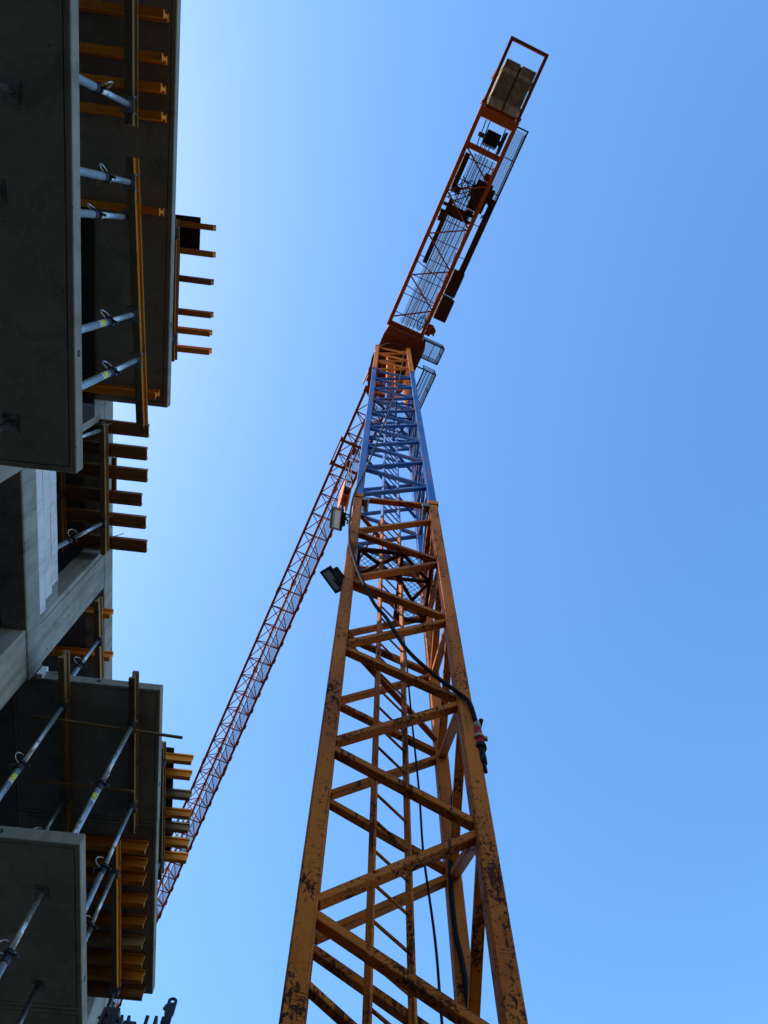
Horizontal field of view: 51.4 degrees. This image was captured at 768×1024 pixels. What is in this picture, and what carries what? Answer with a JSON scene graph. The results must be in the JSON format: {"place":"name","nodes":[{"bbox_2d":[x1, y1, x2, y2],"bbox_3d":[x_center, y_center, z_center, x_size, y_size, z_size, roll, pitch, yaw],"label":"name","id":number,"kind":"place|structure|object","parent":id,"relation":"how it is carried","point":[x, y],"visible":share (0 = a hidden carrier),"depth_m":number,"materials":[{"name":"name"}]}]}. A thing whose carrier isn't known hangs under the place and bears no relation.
{"place":"outdoors","nodes":[
{"label":"outdoors","id":0,"kind":"place"},
{"bbox_2d":[112,0,767,1023],"label":"sky","id":1,"kind":"structure","parent":0,"point":[594,411],"materials":[{"name":"blue"}]},
{"bbox_3d":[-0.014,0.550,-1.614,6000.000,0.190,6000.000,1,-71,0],"label":"ground","id":2,"kind":"structure","parent":0,"visible":0},
{"bbox_2d":[0,0,180,1023],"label":"apartment block","id":3,"kind":"structure","parent":2,"relation":"on","point":[53,139],"depth_m":8.52,"materials":[{"name":"concrete"}]},
{"bbox_2d":[0,179,4,202],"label":"steel prop","id":4,"kind":"object","parent":3,"relation":"on","point":[2,190],"visible":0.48,"depth_m":5.95,"materials":[{"name":"metal"}]},
{"bbox_2d":[0,413,18,433],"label":"steel prop","id":5,"kind":"object","parent":3,"relation":"on","point":[10,423],"visible":0.81,"depth_m":6.51,"materials":[{"name":"metal"}]},
{"bbox_2d":[0,78,20,104],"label":"steel prop","id":6,"kind":"object","parent":3,"relation":"on","point":[10,89],"visible":0.78,"depth_m":5.72,"materials":[{"name":"metal"}]},
{"bbox_2d":[0,885,48,977],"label":"steel prop","id":7,"kind":"object","parent":3,"relation":"on","point":[9,953],"visible":0.97,"depth_m":7.62,"materials":[{"name":"metal"}]},
{"bbox_2d":[17,979,43,1023],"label":"steel prop","id":8,"kind":"object","parent":3,"relation":"on","point":[37,986],"visible":0.88,"depth_m":8.38,"materials":[{"name":"metal"}]},
{"bbox_2d":[0,696,71,800],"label":"steel prop","id":9,"kind":"object","parent":3,"relation":"on","point":[22,764],"visible":1,"depth_m":9.47,"materials":[{"name":"metal"}]},
{"bbox_2d":[34,787,72,829],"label":"steel prop","id":10,"kind":"object","parent":3,"relation":"on","point":[63,798],"visible":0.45,"depth_m":10.76,"materials":[{"name":"metal"}]},
{"bbox_2d":[58,650,72,831],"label":"formwork beam","id":11,"kind":"structure","parent":10,"relation":"on","point":[64,690],"depth_m":10.72,"materials":[{"name":"brown wood"}]},
{"bbox_2d":[56,487,65,500],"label":"steel prop","id":12,"kind":"object","parent":3,"relation":"on","point":[59,494],"visible":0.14,"depth_m":12.11,"materials":[{"name":"grey metal"}]},
{"bbox_2d":[56,471,66,551],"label":"formwork beam","id":13,"kind":"structure","parent":12,"relation":"on","point":[61,513],"depth_m":12.30,"materials":[{"name":"brown wood"}]},
{"bbox_2d":[58,513,112,548],"bbox_3d":[-4.816,0.559,11.373,1.273,2.316,0.225,-11,-72,4],"label":"steel prop","id":14,"kind":"object","parent":3,"relation":"on","point":[73,538],"visible":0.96,"depth_m":11.87,"materials":[{"name":"metal"}]},
{"bbox_2d":[99,423,109,554],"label":"formwork beam","id":15,"kind":"structure","parent":14,"relation":"on","point":[104,486],"depth_m":12.15,"materials":[{"name":"brown wood"}]},
{"bbox_2d":[65,484,142,506],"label":"formwork beam","id":16,"kind":"structure","parent":15,"relation":"on","point":[93,495],"depth_m":12.37,"materials":[{"name":"brown wood"}]},
{"bbox_2d":[111,457,116,489],"bbox_3d":[-4.185,-0.486,12.382,0.070,0.050,0.740,6,-71,-2],"label":"short board","id":17,"kind":"object","parent":16,"relation":"on","point":[113,481],"visible":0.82,"depth_m":12.36,"materials":[{"name":"brown wood"}]},
{"bbox_2d":[66,507,146,528],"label":"formwork beam","id":18,"kind":"structure","parent":15,"relation":"on","point":[115,519],"depth_m":12.49,"materials":[{"name":"brown wood"}]},
{"bbox_2d":[65,462,147,482],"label":"formwork beam","id":19,"kind":"structure","parent":15,"relation":"on","point":[117,472],"depth_m":12.25,"materials":[{"name":"brown wood"}]},
{"bbox_2d":[67,531,147,552],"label":"formwork beam","id":20,"kind":"structure","parent":15,"relation":"on","point":[118,543],"depth_m":12.62,"materials":[{"name":"brown wood"}]},
{"bbox_2d":[83,440,147,460],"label":"formwork beam","id":21,"kind":"structure","parent":15,"relation":"on","point":[117,450],"depth_m":12.14,"materials":[{"name":"brown wood"}]},
{"bbox_2d":[85,419,149,437],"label":"formwork beam","id":22,"kind":"structure","parent":15,"relation":"on","point":[118,427],"depth_m":12.03,"materials":[{"name":"brown wood"}]},
{"bbox_2d":[70,633,104,675],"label":"steel prop","id":23,"kind":"object","parent":3,"relation":"on","point":[97,641],"visible":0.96,"depth_m":12.36,"materials":[{"name":"metal"}]},
{"bbox_2d":[93,596,104,678],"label":"formwork beam","id":24,"kind":"structure","parent":23,"relation":"on","point":[98,632],"depth_m":12.95,"materials":[{"name":"brown wood"}]},
{"bbox_2d":[48,646,112,661],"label":"formwork beam","id":25,"kind":"structure","parent":24,"relation":"on","point":[74,652],"depth_m":13.29,"materials":[{"name":"orange wood"}]},
{"bbox_2d":[81,606,113,618],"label":"formwork beam","id":26,"kind":"structure","parent":24,"relation":"on","point":[89,612],"depth_m":12.99,"materials":[{"name":"orange wood"}]},
{"bbox_2d":[83,422,111,437],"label":"steel prop","id":27,"kind":"object","parent":3,"relation":"on","point":[100,429],"visible":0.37,"depth_m":11.76,"materials":[{"name":"grey metal"}]},
{"bbox_2d":[80,203,127,224],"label":"steel prop","id":28,"kind":"object","parent":3,"relation":"on","point":[96,214],"visible":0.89,"depth_m":7.57,"materials":[{"name":"metal"}]},
{"bbox_2d":[86,862,121,940],"bbox_3d":[-3.782,5.375,10.089,0.222,2.446,0.164,7,-71,-2],"label":"steel prop","id":29,"kind":"object","parent":3,"relation":"on","point":[90,925],"visible":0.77,"depth_m":10.60,"materials":[{"name":"metal"}]},
{"bbox_2d":[111,839,120,987],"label":"formwork beam","id":30,"kind":"structure","parent":29,"relation":"on","point":[115,926],"depth_m":11.46,"materials":[{"name":"brown wood"}]},
{"bbox_2d":[87,948,144,968],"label":"formwork beam","id":31,"kind":"structure","parent":30,"relation":"on","point":[103,957],"depth_m":11.99,"materials":[{"name":"brown wood"}]},
{"bbox_2d":[87,930,144,949],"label":"formwork beam","id":32,"kind":"structure","parent":30,"relation":"on","point":[128,941],"depth_m":11.87,"materials":[{"name":"brown wood"}]},
{"bbox_2d":[86,909,146,929],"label":"formwork beam","id":33,"kind":"structure","parent":30,"relation":"on","point":[131,920],"depth_m":11.74,"materials":[{"name":"brown wood"}]},
{"bbox_2d":[86,867,146,885],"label":"formwork beam","id":34,"kind":"structure","parent":30,"relation":"on","point":[135,878],"depth_m":11.47,"materials":[{"name":"brown wood"}]},
{"bbox_2d":[85,834,148,854],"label":"formwork beam","id":35,"kind":"structure","parent":30,"relation":"on","point":[128,846],"depth_m":11.31,"materials":[{"name":"wood"}]},
{"bbox_2d":[86,851,147,871],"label":"formwork beam","id":36,"kind":"structure","parent":30,"relation":"on","point":[133,863],"depth_m":11.41,"materials":[{"name":"brown wood"}]},
{"bbox_2d":[86,888,147,907],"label":"formwork beam","id":37,"kind":"structure","parent":30,"relation":"on","point":[134,899],"depth_m":11.62,"materials":[{"name":"brown wood"}]},
{"bbox_2d":[71,716,139,832],"bbox_3d":[-3.366,3.216,9.456,0.220,2.648,0.195,1,-71,0],"label":"steel prop","id":38,"kind":"object","parent":3,"relation":"on","point":[101,783],"visible":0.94,"depth_m":9.44,"materials":[{"name":"metal"}]},
{"bbox_2d":[33,715,182,738],"bbox_3d":[-3.646,2.841,10.550,1.973,0.030,0.036,9,-71,-3],"label":"timber batten","id":39,"kind":"object","parent":38,"relation":"attached to","point":[109,727],"visible":1,"depth_m":10.54,"materials":[{"name":"brown wood"}]},
{"bbox_2d":[128,671,138,833],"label":"formwork beam","id":40,"kind":"structure","parent":38,"relation":"on","point":[133,738],"depth_m":10.76,"materials":[{"name":"brown wood"}]},
{"bbox_2d":[35,779,133,792],"bbox_3d":[-4.069,3.728,10.856,1.340,0.030,0.035,7,-71,-2],"label":"timber batten","id":41,"kind":"object","parent":40,"relation":"attached to","point":[82,786],"visible":1,"depth_m":10.84,"materials":[{"name":"brown wood"}]},
{"bbox_2d":[79,74,138,115],"bbox_3d":[-2.569,-3.737,6.974,0.251,2.446,0.172,1,-71,0],"label":"steel prop","id":42,"kind":"object","parent":3,"relation":"on","point":[126,102],"visible":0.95,"depth_m":7.38,"materials":[{"name":"metal"}]},
{"bbox_2d":[124,0,138,126],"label":"formwork beam","id":43,"kind":"structure","parent":42,"relation":"on","point":[131,47],"depth_m":7.91,"materials":[{"name":"brown wood"}]},
{"bbox_2d":[79,73,165,94],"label":"formwork beam","id":44,"kind":"structure","parent":43,"relation":"on","point":[151,87],"depth_m":8.11,"materials":[{"name":"brown wood"}]},
{"bbox_2d":[79,42,166,64],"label":"formwork beam","id":45,"kind":"structure","parent":43,"relation":"on","point":[114,52],"depth_m":8.03,"materials":[{"name":"brown wood"}]},
{"bbox_2d":[79,102,166,122],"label":"formwork beam","id":46,"kind":"structure","parent":43,"relation":"on","point":[115,111],"depth_m":8.20,"materials":[{"name":"brown wood"}]},
{"bbox_2d":[78,0,168,22],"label":"formwork beam","id":47,"kind":"structure","parent":43,"relation":"on","point":[117,10],"depth_m":7.91,"materials":[{"name":"brown wood"}]},
{"bbox_2d":[80,163,139,191],"bbox_3d":[-2.649,-3.059,7.205,0.218,2.446,0.191,22,-72,-7],"label":"steel prop","id":48,"kind":"object","parent":3,"relation":"on","point":[126,180],"visible":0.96,"depth_m":7.56,"materials":[{"name":"metal"}]},
{"bbox_2d":[125,156,147,427],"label":"formwork beam","id":49,"kind":"structure","parent":48,"relation":"on","point":[136,266],"depth_m":8.61,"materials":[{"name":"brown wood"}]},
{"bbox_2d":[82,383,159,399],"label":"formwork beam","id":50,"kind":"structure","parent":49,"relation":"on","point":[113,389],"depth_m":9.14,"materials":[{"name":"brown wood"}]},
{"bbox_2d":[80,198,93,403],"bbox_3d":[-3.642,-2.364,8.993,0.740,0.021,2.250,6,-71,-2],"label":"plywood sheet","id":51,"kind":"object","parent":50,"relation":"on","point":[87,270],"visible":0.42,"depth_m":8.96,"materials":[{"name":"brown wood"}]},
{"bbox_2d":[80,199,163,215],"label":"formwork beam","id":52,"kind":"structure","parent":49,"relation":"on","point":[121,207],"depth_m":8.49,"materials":[{"name":"brown wood"}]},
{"bbox_2d":[100,980,120,1015],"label":"steel prop","id":53,"kind":"object","parent":3,"relation":"on","point":[113,992],"visible":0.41,"depth_m":11.78,"materials":[{"name":"metal"}]},
{"bbox_2d":[82,305,141,332],"bbox_3d":[-2.753,-1.797,7.636,0.222,2.446,0.179,14,-72,-4],"label":"steel prop","id":54,"kind":"object","parent":3,"relation":"on","point":[131,315],"visible":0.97,"depth_m":7.92,"materials":[{"name":"metal"}]},
{"bbox_2d":[86,796,138,912],"bbox_3d":[-3.498,4.440,9.874,0.222,2.648,0.164,7,-71,-2],"label":"steel prop","id":55,"kind":"object","parent":3,"relation":"on","point":[104,867],"visible":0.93,"depth_m":10.01,"materials":[{"name":"metal"}]},
{"bbox_2d":[82,351,145,389],"bbox_3d":[-2.763,-1.330,7.796,0.223,2.446,0.172,11,-71,-3],"label":"steel prop","id":56,"kind":"object","parent":3,"relation":"on","point":[135,360],"visible":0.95,"depth_m":8.03,"materials":[{"name":"metal"}]},
{"bbox_2d":[87,980,144,1000],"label":"formwork beam","id":57,"kind":"structure","parent":3,"relation":"attached to","point":[126,992],"depth_m":12.19,"materials":[{"name":"brown wood"}]},
{"bbox_2d":[87,964,145,983],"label":"formwork beam","id":58,"kind":"structure","parent":3,"relation":"attached to","point":[103,973],"depth_m":12.08,"materials":[{"name":"brown wood"}]},
{"bbox_2d":[158,854,164,868],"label":"steel prop","id":59,"kind":"object","parent":3,"relation":"on","point":[160,863],"visible":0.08,"depth_m":14.59,"materials":[{"name":"metal"}]},
{"bbox_2d":[161,753,166,765],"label":"steel prop","id":60,"kind":"object","parent":3,"relation":"on","point":[162,762],"visible":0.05,"depth_m":13.90,"materials":[{"name":"metal"}]},
{"bbox_2d":[158,741,165,879],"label":"formwork beam","id":61,"kind":"structure","parent":60,"relation":"on","point":[161,853],"depth_m":14.36,"materials":[{"name":"brown wood"}]},
{"bbox_2d":[164,850,188,863],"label":"formwork beam","id":62,"kind":"structure","parent":61,"relation":"on","point":[175,857],"depth_m":14.94,"materials":[{"name":"wood"}]},
{"bbox_2d":[165,747,173,850],"bbox_3d":[-4.447,5.347,14.702,1.100,0.021,2.500,6,-71,-2],"label":"plywood sheet","id":63,"kind":"object","parent":62,"relation":"on","point":[169,802],"visible":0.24,"depth_m":14.58,"materials":[{"name":"black wood"}]},
{"bbox_2d":[165,820,189,833],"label":"formwork beam","id":64,"kind":"structure","parent":61,"relation":"on","point":[177,827],"depth_m":14.72,"materials":[{"name":"wood"}]},
{"bbox_2d":[165,836,189,848],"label":"formwork beam","id":65,"kind":"structure","parent":61,"relation":"on","point":[176,842],"depth_m":14.83,"materials":[{"name":"wood"}]},
{"bbox_2d":[165,807,191,819],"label":"formwork beam","id":66,"kind":"structure","parent":61,"relation":"on","point":[177,813],"depth_m":14.62,"materials":[{"name":"wood"}]},
{"bbox_2d":[165,788,191,800],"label":"formwork beam","id":67,"kind":"structure","parent":61,"relation":"on","point":[178,794],"depth_m":14.48,"materials":[{"name":"wood"}]},
{"bbox_2d":[166,767,191,780],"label":"formwork beam","id":68,"kind":"structure","parent":61,"relation":"on","point":[178,774],"depth_m":14.34,"materials":[{"name":"wood"}]},
{"bbox_2d":[166,752,193,764],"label":"formwork beam","id":69,"kind":"structure","parent":61,"relation":"on","point":[179,758],"depth_m":14.23,"materials":[{"name":"wood"}]},
{"bbox_2d":[172,332,178,344],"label":"steel prop","id":70,"kind":"object","parent":3,"relation":"on","point":[174,339],"visible":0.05,"depth_m":11.55,"materials":[{"name":"metal"}]},
{"bbox_2d":[175,228,179,239],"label":"steel prop","id":71,"kind":"object","parent":3,"relation":"on","point":[176,233],"visible":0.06,"depth_m":11.09,"materials":[{"name":"metal"}]},
{"bbox_2d":[172,219,179,361],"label":"formwork beam","id":72,"kind":"structure","parent":71,"relation":"on","point":[175,297],"depth_m":11.44,"materials":[{"name":"brown wood"}]},
{"bbox_2d":[178,344,211,354],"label":"formwork beam","id":73,"kind":"structure","parent":72,"relation":"on","point":[194,349],"depth_m":11.83,"materials":[{"name":"brown wood"}]},
{"bbox_2d":[178,326,211,336],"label":"formwork beam","id":74,"kind":"structure","parent":72,"relation":"on","point":[195,331],"depth_m":11.74,"materials":[{"name":"brown wood"}]},
{"bbox_2d":[178,308,213,318],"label":"formwork beam","id":75,"kind":"structure","parent":72,"relation":"on","point":[195,313],"depth_m":11.66,"materials":[{"name":"brown wood"}]},
{"bbox_2d":[179,275,213,285],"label":"formwork beam","id":76,"kind":"structure","parent":72,"relation":"on","point":[196,280],"depth_m":11.51,"materials":[{"name":"brown wood"}]},
{"bbox_2d":[179,247,215,257],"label":"formwork beam","id":77,"kind":"structure","parent":72,"relation":"on","point":[197,252],"depth_m":11.38,"materials":[{"name":"brown wood"}]},
{"bbox_2d":[175,214,200,249],"bbox_3d":[-3.255,-4.063,11.486,1.220,0.021,0.470,6,-71,-2],"label":"plywood sheet","id":78,"kind":"object","parent":77,"relation":"on","point":[190,238],"visible":0.24,"depth_m":11.49,"materials":[{"name":"black wood"}]},
{"bbox_2d":[180,221,215,230],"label":"formwork beam","id":79,"kind":"structure","parent":72,"relation":"on","point":[194,225],"depth_m":11.26,"materials":[{"name":"brown wood"}]},
{"bbox_2d":[98,1007,113,1023],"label":"steel brace","id":80,"kind":"object","parent":2,"relation":"on","point":[101,1017],"visible":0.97,"depth_m":4.82,"materials":[{"name":"grey metal"}]},
{"bbox_2d":[102,1002,120,1023],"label":"steel brace","id":81,"kind":"object","parent":2,"relation":"on","point":[115,1016],"visible":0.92,"depth_m":4.84,"materials":[{"name":"grey metal"}]},
{"bbox_2d":[118,1015,130,1023],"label":"steel brace","id":82,"kind":"object","parent":2,"relation":"on","point":[121,1020],"visible":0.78,"depth_m":4.81,"materials":[{"name":"grey metal"}]},
{"bbox_2d":[123,1015,135,1023],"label":"steel brace","id":83,"kind":"object","parent":2,"relation":"on","point":[128,1021],"visible":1,"depth_m":4.77,"materials":[{"name":"grey metal"}]},
{"bbox_2d":[143,1015,149,1023],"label":"steel brace","id":84,"kind":"object","parent":2,"relation":"on","point":[146,1019],"visible":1,"depth_m":4.82,"materials":[{"name":"grey metal"}]},
{"bbox_2d":[153,1016,163,1023],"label":"steel brace","id":85,"kind":"object","parent":2,"relation":"on","point":[155,1021],"visible":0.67,"depth_m":4.78,"materials":[{"name":"grey metal"}]},
{"bbox_2d":[162,997,176,1023],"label":"steel brace","id":86,"kind":"object","parent":2,"relation":"on","point":[169,1007],"visible":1,"depth_m":4.77,"materials":[{"name":"grey metal"}]},
{"bbox_2d":[111,36,548,1023],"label":"tower crane","id":87,"kind":"object","parent":2,"relation":"on","point":[313,926],"visible":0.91,"depth_m":8.29,"materials":[{"name":"orange paint"}]},
{"bbox_2d":[320,565,345,593],"bbox_3d":[-0.603,0.808,9.642,0.237,0.335,0.362,-36,-75,12],"label":"floodlight","id":88,"kind":"object","parent":87,"relation":"attached to","point":[333,577],"visible":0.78,"depth_m":9.62,"materials":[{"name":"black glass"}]},
{"bbox_2d":[337,453,353,511],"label":"hook block","id":89,"kind":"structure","parent":87,"relation":"hanging from","point":[344,496],"depth_m":28.51,"materials":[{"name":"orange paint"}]},
{"bbox_2d":[329,506,364,530],"bbox_3d":[-0.551,0.098,11.838,0.528,0.520,0.356,1,-71,0],"label":"floodlight","id":90,"kind":"object","parent":87,"relation":"attached to","point":[338,519],"visible":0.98,"depth_m":11.81,"materials":[{"name":"grey glass"}]},
{"bbox_2d":[348,350,477,721],"bbox_3d":[0.234,-2.215,18.611,1.389,24.615,0.060,6,-71,-2],"label":"power cable","id":91,"kind":"object","parent":87,"relation":"attached to","point":[430,671],"visible":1,"depth_m":8.78,"materials":[{"name":"black rubber"}]},
{"bbox_2d":[397,605,442,1023],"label":"hanging cable","id":92,"kind":"object","parent":87,"relation":"hanging from","point":[432,918],"visible":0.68,"depth_m":6.26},
{"bbox_2d":[448,718,482,1007],"bbox_3d":[0.767,3.716,4.029,0.136,8.243,0.849,26,-73,-8],"label":"feeder cable","id":93,"kind":"object","parent":87,"relation":"attached to","point":[456,934],"visible":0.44,"depth_m":6.28,"materials":[{"name":"black rubber"}]},
{"bbox_2d":[473,721,487,773],"bbox_3d":[0.820,1.958,6.688,0.118,0.705,0.098,1,-71,0],"label":"plug connector","id":94,"kind":"object","parent":87,"relation":"attached to","point":[481,739],"visible":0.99,"depth_m":6.66,"materials":[{"name":"plastic"}]},
{"bbox_2d":[487,58,520,109],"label":"counterweight block","id":95,"kind":"structure","parent":87,"relation":"hanging from","point":[504,81],"depth_m":29.54,"materials":[{"name":"concrete"}]},
{"bbox_2d":[503,66,535,117],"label":"counterweight block","id":96,"kind":"structure","parent":87,"relation":"hanging from","point":[520,89],"depth_m":29.60,"materials":[{"name":"concrete"}]}
]}

